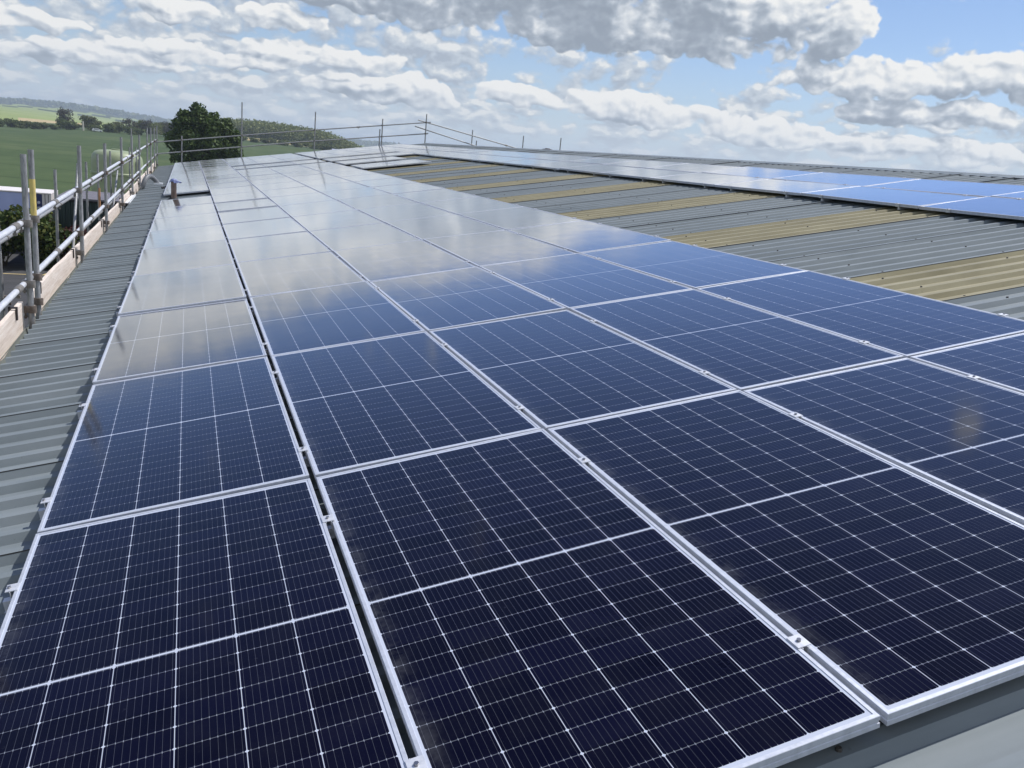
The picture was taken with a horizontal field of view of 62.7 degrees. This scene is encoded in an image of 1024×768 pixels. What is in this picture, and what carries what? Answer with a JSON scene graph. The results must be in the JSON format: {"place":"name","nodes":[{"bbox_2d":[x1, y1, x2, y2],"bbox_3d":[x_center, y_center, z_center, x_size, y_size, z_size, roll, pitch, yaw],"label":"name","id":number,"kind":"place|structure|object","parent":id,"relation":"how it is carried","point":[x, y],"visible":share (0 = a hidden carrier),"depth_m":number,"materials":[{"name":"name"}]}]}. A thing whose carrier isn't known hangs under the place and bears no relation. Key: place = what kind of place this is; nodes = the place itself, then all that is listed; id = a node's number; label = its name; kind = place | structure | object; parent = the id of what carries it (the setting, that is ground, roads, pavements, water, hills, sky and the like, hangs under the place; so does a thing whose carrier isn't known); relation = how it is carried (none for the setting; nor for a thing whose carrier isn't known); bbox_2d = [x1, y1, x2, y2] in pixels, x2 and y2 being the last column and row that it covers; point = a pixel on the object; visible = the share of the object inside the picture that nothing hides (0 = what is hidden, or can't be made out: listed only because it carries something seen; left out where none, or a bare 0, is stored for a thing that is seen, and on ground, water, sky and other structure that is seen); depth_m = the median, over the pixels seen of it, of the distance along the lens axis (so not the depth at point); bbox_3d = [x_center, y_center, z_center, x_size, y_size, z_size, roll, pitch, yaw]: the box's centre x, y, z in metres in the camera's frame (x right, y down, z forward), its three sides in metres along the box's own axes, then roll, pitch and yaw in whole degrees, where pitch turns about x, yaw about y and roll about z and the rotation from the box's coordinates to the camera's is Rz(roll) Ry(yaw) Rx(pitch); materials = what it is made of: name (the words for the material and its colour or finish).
{"place":"outdoors","nodes":[
{"label":"outdoors","id":0,"kind":"place"},
{"bbox_2d":[0,250,53,327],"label":"road","id":1,"kind":"structure","parent":0,"point":[15,267],"depth_m":35.10,"materials":[{"name":"grey asphalt"}]},
{"bbox_2d":[0,186,57,251],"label":"lorry trailer","id":2,"kind":"object","parent":1,"relation":"on","point":[9,196],"visible":0.18,"depth_m":40.36,"materials":[{"name":"white"}]},
{"bbox_2d":[0,125,157,328],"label":"scaffold","id":3,"kind":"object","parent":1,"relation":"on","point":[33,279],"visible":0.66,"depth_m":10.32,"materials":[{"name":"metal"}]},
{"bbox_2d":[0,302,24,360],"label":"toe board","id":4,"kind":"object","parent":3,"relation":"attached to","point":[12,328],"visible":0.93,"depth_m":6.99,"materials":[{"name":"beige wood"}]},
{"bbox_2d":[33,248,75,315],"bbox_3d":[-5.165,-1.205,9.520,0.066,0.327,3.440,0,16,-21],"label":"toe board","id":5,"kind":"object","parent":3,"relation":"attached to","point":[56,276],"visible":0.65,"depth_m":9.51,"materials":[{"name":"beige wood"}]},
{"bbox_2d":[74,220,102,265],"bbox_3d":[-6.464,-2.204,12.881,0.066,0.322,3.880,0,16,-21],"label":"toe board","id":6,"kind":"object","parent":3,"relation":"attached to","point":[93,235],"visible":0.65,"depth_m":12.88,"materials":[{"name":"beige wood"}]},
{"bbox_2d":[0,103,373,249],"bbox_3d":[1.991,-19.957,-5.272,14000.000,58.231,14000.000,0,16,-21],"label":"ground","id":7,"kind":"structure","parent":0,"point":[55,149],"depth_m":236.46,"materials":[{"name":"green plant"}]},
{"bbox_2d":[0,210,43,265],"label":"hedge bush","id":8,"kind":"object","parent":7,"relation":"on","point":[5,248],"visible":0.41,"depth_m":36.41,"materials":[{"name":"green plant"}]},
{"bbox_2d":[3,204,79,268],"bbox_3d":[-20.953,-6.421,37.263,3.011,3.045,2.813,14,17,28],"label":"hedge bush","id":9,"kind":"object","parent":7,"relation":"on","point":[47,239],"visible":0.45,"depth_m":36.77,"materials":[{"name":"green plant"}]},
{"bbox_2d":[58,190,120,230],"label":"storage shed","id":10,"kind":"structure","parent":7,"relation":"on","point":[65,214],"depth_m":39.02,"materials":[{"name":"black"}]},
{"bbox_2d":[90,149,142,193],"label":"storage tank","id":11,"kind":"object","parent":7,"relation":"on","point":[115,155],"visible":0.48,"depth_m":49.05,"materials":[{"name":"green plastic"}]},
{"bbox_2d":[0,97,399,145],"bbox_3d":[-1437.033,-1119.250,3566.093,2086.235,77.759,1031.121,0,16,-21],"label":"woodland","id":12,"kind":"object","parent":7,"relation":"on","point":[54,103],"visible":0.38,"depth_m":3165.33,"materials":[{"name":"green plant"}]},
{"bbox_2d":[163,101,243,163],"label":"oak tree","id":13,"kind":"object","parent":7,"relation":"on","point":[195,121],"visible":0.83,"depth_m":107.12,"materials":[{"name":"green plant"}]},
{"bbox_2d":[219,117,361,148],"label":"woodland","id":14,"kind":"object","parent":7,"relation":"on","point":[249,126],"visible":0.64,"depth_m":577.61,"materials":[{"name":"green plant"}]},
{"bbox_2d":[0,143,1023,767],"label":"barn","id":15,"kind":"structure","parent":7,"relation":"on","point":[50,359],"depth_m":7.67,"materials":[{"name":"grey metal"}]},
{"bbox_2d":[3,525,335,613],"bbox_3d":[0.825,0.281,3.679,5.430,0.042,0.052,-10,19,-18],"label":"mounting rail","id":16,"kind":"object","parent":15,"relation":"attached to","point":[6,601],"visible":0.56,"depth_m":2.84,"materials":[{"name":"metal"}]},
{"bbox_2d":[0,478,427,767],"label":"solar panel","id":17,"kind":"object","parent":16,"relation":"on","point":[226,631],"visible":1,"depth_m":2.44,"materials":[{"name":"glass"}]},
{"bbox_2d":[316,428,880,767],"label":"solar panel","id":18,"kind":"object","parent":16,"relation":"on","point":[541,598],"visible":1,"depth_m":2.39,"materials":[{"name":"glass"}]},
{"bbox_2d":[547,390,1023,725],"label":"solar panel","id":19,"kind":"object","parent":16,"relation":"on","point":[891,593],"visible":0.97,"depth_m":2.76,"materials":[{"name":"glass"},{"name":"silicon"},{"name":"aluminium"}]},
{"bbox_2d":[743,358,1023,524],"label":"solar panel","id":20,"kind":"object","parent":16,"relation":"on","point":[960,434],"visible":0.89,"depth_m":3.68,"materials":[{"name":"glass"},{"name":"silicon"},{"name":"aluminium"}]},
{"bbox_2d":[910,333,1023,393],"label":"solar panel","id":21,"kind":"object","parent":16,"relation":"on","point":[999,362],"visible":0.77,"depth_m":4.40,"materials":[{"name":"glass"},{"name":"silicon"},{"name":"aluminium"}]},
{"bbox_2d":[38,456,309,519],"bbox_3d":[0.565,0.077,4.352,5.430,0.042,0.052,-10,19,-18],"label":"mounting rail","id":22,"kind":"object","parent":15,"relation":"attached to","point":[41,511],"visible":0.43,"depth_m":3.52,"materials":[{"name":"metal"}]},
{"bbox_2d":[271,331,540,481],"bbox_3d":[-0.697,0.021,4.668,1.070,0.045,2.094,-11,19,-18],"label":"solar panel","id":23,"kind":"object","parent":22,"relation":"on","point":[356,405],"visible":0.94,"depth_m":4.37,"materials":[{"name":"glass"}]},
{"bbox_2d":[570,289,903,390],"bbox_3d":[1.284,-0.341,5.324,1.070,0.047,2.094,-10,19,-18],"label":"solar panel","id":24,"kind":"object","parent":22,"relation":"on","point":[736,345],"visible":0.88,"depth_m":5.05,"materials":[{"name":"glass"}]},
{"bbox_2d":[696,270,1023,357],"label":"solar panel","id":25,"kind":"object","parent":22,"relation":"on","point":[906,325],"visible":0.88,"depth_m":5.41,"materials":[{"name":"glass"},{"name":"silicon"},{"name":"aluminium"}]},
{"bbox_2d":[77,378,280,418],"bbox_3d":[0.091,-0.294,5.577,5.430,0.042,0.052,-10,19,-18],"label":"mounting rail","id":26,"kind":"object","parent":15,"relation":"attached to","point":[79,412],"visible":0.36,"depth_m":4.73,"materials":[{"name":"metal"}]},
{"bbox_2d":[37,356,308,533],"bbox_3d":[-1.702,0.207,4.336,1.100,0.047,2.094,-11,19,-18],"label":"solar panel","id":27,"kind":"object","parent":26,"relation":"on","point":[150,442],"visible":0.96,"depth_m":4.01,"materials":[{"name":"glass"}]},
{"bbox_2d":[429,310,736,431],"bbox_3d":[0.294,-0.159,4.997,1.070,0.046,2.094,-10,19,-18],"label":"solar panel","id":28,"kind":"object","parent":26,"relation":"on","point":[555,369],"visible":0.88,"depth_m":4.71,"materials":[{"name":"glass"}]},
{"bbox_2d":[163,185,209,195],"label":"solar panel","id":29,"kind":"object","parent":15,"relation":"on","point":[191,189],"visible":0.99,"depth_m":21.00,"materials":[{"name":"glass"}]},
{"bbox_2d":[208,181,251,189],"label":"solar panel","id":30,"kind":"object","parent":15,"relation":"on","point":[229,184],"visible":0.91,"depth_m":21.70,"materials":[{"name":"glass"}]},
{"bbox_2d":[210,185,259,195],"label":"solar panel","id":31,"kind":"object","parent":15,"relation":"on","point":[230,190],"visible":0.85,"depth_m":19.82,"materials":[{"name":"glass"}]},
{"bbox_2d":[249,177,295,185],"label":"solar panel","id":32,"kind":"object","parent":15,"relation":"on","point":[270,181],"visible":0.84,"depth_m":22.05,"materials":[{"name":"glass"}]},
{"bbox_2d":[254,181,305,191],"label":"solar panel","id":33,"kind":"object","parent":15,"relation":"on","point":[281,185],"visible":0.88,"depth_m":20.11,"materials":[{"name":"glass"}]},
{"bbox_2d":[155,102,430,161],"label":"gable guard rail","id":34,"kind":"object","parent":15,"relation":"attached to","point":[314,140],"visible":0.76,"depth_m":40.88,"materials":[{"name":"metal"}]},
{"bbox_2d":[415,120,561,149],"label":"gable guard rail","id":35,"kind":"object","parent":34,"relation":"attached to","point":[472,135],"visible":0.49,"depth_m":43.98,"materials":[{"name":"metal"}]},
{"bbox_2d":[290,173,336,180],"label":"solar panel","id":36,"kind":"object","parent":15,"relation":"on","point":[310,177],"visible":0.77,"depth_m":22.39,"materials":[{"name":"glass"}]},
{"bbox_2d":[297,177,351,186],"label":"solar panel","id":37,"kind":"object","parent":15,"relation":"on","point":[307,183],"visible":0.82,"depth_m":20.46,"materials":[{"name":"glass"}]},
{"bbox_2d":[327,170,376,176],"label":"solar panel","id":38,"kind":"object","parent":15,"relation":"on","point":[351,173],"visible":0.85,"depth_m":22.69,"materials":[{"name":"glass"}]},
{"bbox_2d":[339,173,395,181],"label":"solar panel","id":39,"kind":"object","parent":15,"relation":"on","point":[366,177],"visible":0.87,"depth_m":20.76,"materials":[{"name":"glass"}]},
{"bbox_2d":[920,196,1023,219],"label":"solar panel","id":40,"kind":"object","parent":15,"relation":"on","point":[1007,208],"visible":1,"depth_m":9.44,"materials":[{"name":"glass"}]},
{"label":"mounting rail","id":41,"kind":"object","parent":15,"relation":"attached to","visible":0},
{"bbox_2d":[92,299,267,384],"bbox_3d":[-2.436,-0.367,6.235,1.101,0.047,2.094,-10,19,-18],"label":"solar panel","id":42,"kind":"object","parent":41,"relation":"on","point":[143,344],"visible":0.94,"depth_m":5.99,"materials":[{"name":"glass"}]},
{"bbox_2d":[249,281,424,359],"bbox_3d":[-1.431,-0.554,6.567,1.070,0.046,2.094,-11,20,-18],"label":"solar panel","id":43,"kind":"object","parent":41,"relation":"on","point":[315,318],"visible":0.95,"depth_m":6.35,"materials":[{"name":"glass"}]},
{"bbox_2d":[369,266,565,333],"bbox_3d":[-0.440,-0.735,6.895,1.070,0.046,2.094,-11,19,-18],"label":"solar panel","id":44,"kind":"object","parent":41,"relation":"on","point":[451,298],"visible":0.91,"depth_m":6.67,"materials":[{"name":"glass"}]},
{"bbox_2d":[479,253,691,310],"bbox_3d":[0.550,-0.917,7.223,1.070,0.046,2.094,-10,19,-18],"label":"solar panel","id":45,"kind":"object","parent":41,"relation":"on","point":[569,281],"visible":0.83,"depth_m":7.03,"materials":[{"name":"glass"}]},
{"bbox_2d":[580,241,806,288],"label":"solar panel","id":46,"kind":"object","parent":41,"relation":"on","point":[695,266],"visible":0.89,"depth_m":7.35,"materials":[{"name":"glass"}]},
{"label":"mounting rail","id":47,"kind":"object","parent":15,"relation":"attached to","visible":0},
{"bbox_2d":[117,264,247,315],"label":"solar panel","id":48,"kind":"object","parent":47,"relation":"on","point":[179,289],"visible":0.97,"depth_m":7.91,"materials":[{"name":"glass"}]},
{"bbox_2d":[423,230,573,266],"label":"solar panel","id":49,"kind":"object","parent":47,"relation":"on","point":[489,248],"visible":0.86,"depth_m":8.98,"materials":[{"name":"glass"}]},
{"bbox_2d":[507,220,670,252],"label":"solar panel","id":50,"kind":"object","parent":47,"relation":"on","point":[582,236],"visible":0.89,"depth_m":9.28,"materials":[{"name":"glass"}]},
{"label":"mounting rail","id":51,"kind":"object","parent":15,"relation":"attached to","visible":0},
{"bbox_2d":[132,239,235,275],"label":"solar panel","id":52,"kind":"object","parent":51,"relation":"on","point":[184,257],"visible":0.93,"depth_m":9.91,"materials":[{"name":"glass"}]},
{"bbox_2d":[385,214,503,239],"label":"solar panel","id":53,"kind":"object","parent":51,"relation":"on","point":[437,226],"visible":0.83,"depth_m":10.93,"materials":[{"name":"glass"}]},
{"bbox_2d":[457,206,581,229],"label":"solar panel","id":54,"kind":"object","parent":51,"relation":"on","point":[514,218],"visible":0.86,"depth_m":11.22,"materials":[{"name":"glass"}]},
{"label":"mounting rail","id":55,"kind":"object","parent":15,"relation":"attached to","visible":0},
{"bbox_2d":[222,217,306,241],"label":"solar panel","id":56,"kind":"object","parent":55,"relation":"on","point":[259,228],"visible":0.9,"depth_m":12.13,"materials":[{"name":"glass"}]},
{"bbox_2d":[292,210,382,231],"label":"solar panel","id":57,"kind":"object","parent":55,"relation":"on","point":[330,220],"visible":0.95,"depth_m":12.48,"materials":[{"name":"glass"}]},
{"bbox_2d":[358,203,452,222],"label":"solar panel","id":58,"kind":"object","parent":55,"relation":"on","point":[384,214],"visible":0.84,"depth_m":12.83,"materials":[{"name":"glass"}]},
{"bbox_2d":[421,196,522,213],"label":"solar panel","id":59,"kind":"object","parent":55,"relation":"on","point":[465,205],"visible":0.81,"depth_m":13.15,"materials":[{"name":"glass"}]},
{"label":"mounting rail","id":60,"kind":"object","parent":15,"relation":"attached to","visible":0},
{"bbox_2d":[148,212,221,231],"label":"solar panel","id":61,"kind":"object","parent":60,"relation":"on","point":[179,222],"visible":0.93,"depth_m":13.75,"materials":[{"name":"glass"}]},
{"bbox_2d":[279,200,355,217],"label":"solar panel","id":62,"kind":"object","parent":60,"relation":"on","point":[310,208],"visible":0.9,"depth_m":14.39,"materials":[{"name":"glass"}]},
{"bbox_2d":[337,194,416,209],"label":"solar panel","id":63,"kind":"object","parent":60,"relation":"on","point":[373,201],"visible":0.84,"depth_m":14.78,"materials":[{"name":"glass"}]},
{"bbox_2d":[395,188,478,202],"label":"solar panel","id":64,"kind":"object","parent":60,"relation":"on","point":[432,195],"visible":0.78,"depth_m":15.05,"materials":[{"name":"glass"}]},
{"label":"mounting rail","id":65,"kind":"object","parent":15,"relation":"attached to","visible":0},
{"bbox_2d":[153,203,217,218],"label":"solar panel","id":66,"kind":"object","parent":65,"relation":"on","point":[165,212],"visible":0.84,"depth_m":15.66,"materials":[{"name":"glass"}]},
{"bbox_2d":[215,198,276,211],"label":"solar panel","id":67,"kind":"object","parent":65,"relation":"on","point":[242,205],"visible":0.98,"depth_m":15.89,"materials":[{"name":"glass"}]},
{"bbox_2d":[269,192,334,206],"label":"solar panel","id":68,"kind":"object","parent":65,"relation":"on","point":[298,198],"visible":0.91,"depth_m":16.32,"materials":[{"name":"glass"}]},
{"bbox_2d":[321,187,389,199],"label":"solar panel","id":69,"kind":"object","parent":65,"relation":"on","point":[353,193],"visible":0.77,"depth_m":16.69,"materials":[{"name":"glass"}]},
{"bbox_2d":[372,182,444,193],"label":"solar panel","id":70,"kind":"object","parent":65,"relation":"on","point":[404,188],"visible":0.81,"depth_m":16.93,"materials":[{"name":"glass"}]},
{"label":"mounting rail","id":71,"kind":"object","parent":15,"relation":"attached to","visible":0},
{"bbox_2d":[158,196,213,207],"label":"solar panel","id":72,"kind":"object","parent":71,"relation":"on","point":[186,201],"visible":0.93,"depth_m":17.57,"materials":[{"name":"glass"}]},
{"bbox_2d":[212,191,267,203],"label":"solar panel","id":73,"kind":"object","parent":71,"relation":"on","point":[242,196],"visible":0.91,"depth_m":17.82,"materials":[{"name":"glass"}]},
{"bbox_2d":[308,182,366,192],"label":"solar panel","id":74,"kind":"object","parent":71,"relation":"on","point":[335,186],"visible":0.78,"depth_m":18.59,"materials":[{"name":"glass"}]},
{"label":"mounting rail","id":75,"kind":"object","parent":15,"relation":"attached to","visible":0},
{"bbox_2d":[228,231,330,263],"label":"solar panel","id":76,"kind":"object","parent":75,"relation":"on","point":[273,246],"visible":0.93,"depth_m":10.22,"materials":[{"name":"glass"}]},
{"bbox_2d":[309,223,419,252],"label":"solar panel","id":77,"kind":"object","parent":75,"relation":"on","point":[342,238],"visible":0.94,"depth_m":10.58,"materials":[{"name":"glass"}]},
{"label":"mounting rail","id":78,"kind":"object","parent":15,"relation":"attached to","visible":0},
{"bbox_2d":[261,186,318,198],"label":"solar panel","id":79,"kind":"object","parent":78,"relation":"on","point":[286,191],"visible":0.86,"depth_m":18.20,"materials":[{"name":"glass"}]},
{"bbox_2d":[354,177,417,186],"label":"solar panel","id":80,"kind":"object","parent":78,"relation":"on","point":[382,182],"visible":0.86,"depth_m":18.85,"materials":[{"name":"glass"}]},
{"bbox_3d":[5.288,-2.694,11.710,2.360,0.037,0.052,-10,19,-18],"label":"mounting rail","id":81,"kind":"object","parent":15,"relation":"attached to","visible":0},
{"bbox_2d":[867,179,1023,196],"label":"solar panel","id":82,"kind":"object","parent":81,"relation":"on","point":[978,189],"visible":0.81,"depth_m":11.18,"materials":[{"name":"glass"}]},
{"bbox_3d":[5.028,-2.898,12.384,2.360,0.037,0.052,-10,19,-18],"label":"mounting rail","id":83,"kind":"object","parent":15,"relation":"attached to","visible":0},
{"bbox_2d":[715,179,855,194],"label":"solar panel","id":84,"kind":"object","parent":83,"relation":"on","point":[790,187],"visible":0.96,"depth_m":12.70,"materials":[{"name":"glass"}]},
{"bbox_2d":[772,172,917,185],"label":"solar panel","id":85,"kind":"object","parent":83,"relation":"on","point":[844,178],"visible":0.86,"depth_m":13.07,"materials":[{"name":"glass"}]},
{"bbox_3d":[4.294,-3.473,14.282,2.360,0.037,0.052,-10,19,-18],"label":"mounting rail","id":86,"kind":"object","parent":15,"relation":"attached to","visible":0},
{"bbox_2d":[702,166,818,178],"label":"solar panel","id":87,"kind":"object","parent":86,"relation":"on","point":[762,172],"visible":0.81,"depth_m":15.02,"materials":[{"name":"glass"}]},
{"bbox_3d":[2.353,-4.993,19.305,2.360,0.037,0.052,-10,19,-18],"label":"mounting rail","id":88,"kind":"object","parent":15,"relation":"attached to","visible":0},
{"bbox_2d":[559,164,640,173],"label":"solar panel","id":89,"kind":"object","parent":88,"relation":"on","point":[596,169],"visible":0.91,"depth_m":18.45,"materials":[{"name":"glass"}]},
{"bbox_2d":[604,160,685,167],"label":"solar panel","id":90,"kind":"object","parent":88,"relation":"on","point":[644,163],"visible":0.88,"depth_m":18.78,"materials":[{"name":"glass"}]},
{"bbox_2d":[600,168,695,179],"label":"solar panel","id":91,"kind":"object","parent":88,"relation":"on","point":[644,173],"visible":0.94,"depth_m":16.53,"materials":[{"name":"glass"}]},
{"bbox_3d":[1.619,-5.568,21.204,2.360,0.037,0.052,-10,19,-18],"label":"mounting rail","id":92,"kind":"object","parent":15,"relation":"attached to","visible":0},
{"bbox_2d":[526,161,596,169],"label":"solar panel","id":93,"kind":"object","parent":92,"relation":"on","point":[556,165],"visible":0.9,"depth_m":20.39,"materials":[{"name":"glass"}]},
{"bbox_2d":[569,158,636,163],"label":"solar panel","id":94,"kind":"object","parent":92,"relation":"on","point":[602,160],"visible":0.84,"depth_m":20.65,"materials":[{"name":"glass"}]},
{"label":"mounting rail","id":95,"kind":"object","parent":15,"relation":"attached to","visible":0},
{"bbox_2d":[498,159,558,165],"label":"solar panel","id":96,"kind":"object","parent":95,"relation":"on","point":[526,162],"visible":0.88,"depth_m":22.29,"materials":[{"name":"glass"}]},
{"bbox_2d":[535,155,599,160],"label":"solar panel","id":97,"kind":"object","parent":95,"relation":"on","point":[566,158],"visible":0.75,"depth_m":22.64,"materials":[{"name":"glass"}]},
{"bbox_2d":[0,0,1023,175],"label":"sky","id":98,"kind":"structure","parent":0,"point":[932,85],"materials":[{"name":"blue"}]},
{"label":"mounting rail","id":99,"kind":"object","parent":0,"visible":0},
{"bbox_2d":[648,163,739,172],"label":"solar panel","id":100,"kind":"object","parent":99,"relation":"on","point":[693,167],"visible":0.79,"depth_m":16.96,"materials":[{"name":"glass"}]},
{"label":"mounting rail","id":101,"kind":"object","parent":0,"visible":0},
{"bbox_2d":[801,186,978,208],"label":"solar panel","id":102,"kind":"object","parent":101,"relation":"on","point":[895,197],"visible":0.97,"depth_m":10.78,"materials":[{"name":"glass"},{"name":"silicon"},{"name":"aluminium"}]},
{"label":"mounting rail","id":103,"kind":"object","parent":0,"visible":0},
{"bbox_2d":[218,206,289,225],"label":"solar panel","id":104,"kind":"object","parent":103,"relation":"on","point":[249,215],"visible":0.93,"depth_m":14.04,"materials":[{"name":"glass"}]},
{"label":"mounting rail","id":105,"kind":"object","parent":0,"visible":0},
{"bbox_2d":[651,172,767,186],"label":"solar panel","id":106,"kind":"object","parent":105,"relation":"on","point":[707,179],"visible":0.98,"depth_m":14.60,"materials":[{"name":"glass"}]},
{"label":"mounting rail","id":107,"kind":"object","parent":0,"visible":0},
{"bbox_2d":[237,252,364,298],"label":"solar panel","id":108,"kind":"object","parent":107,"relation":"on","point":[261,277],"visible":0.89,"depth_m":8.31,"materials":[{"name":"glass"}]},
{"bbox_2d":[333,240,475,281],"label":"solar panel","id":109,"kind":"object","parent":107,"relation":"on","point":[390,261],"visible":0.9,"depth_m":8.64,"materials":[{"name":"glass"}]},
{"label":"mounting rail","id":110,"kind":"object","parent":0,"visible":0},
{"bbox_2d":[142,224,227,248],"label":"solar panel","id":111,"kind":"object","parent":110,"relation":"on","point":[171,237],"visible":0.82,"depth_m":11.88,"materials":[{"name":"glass"}]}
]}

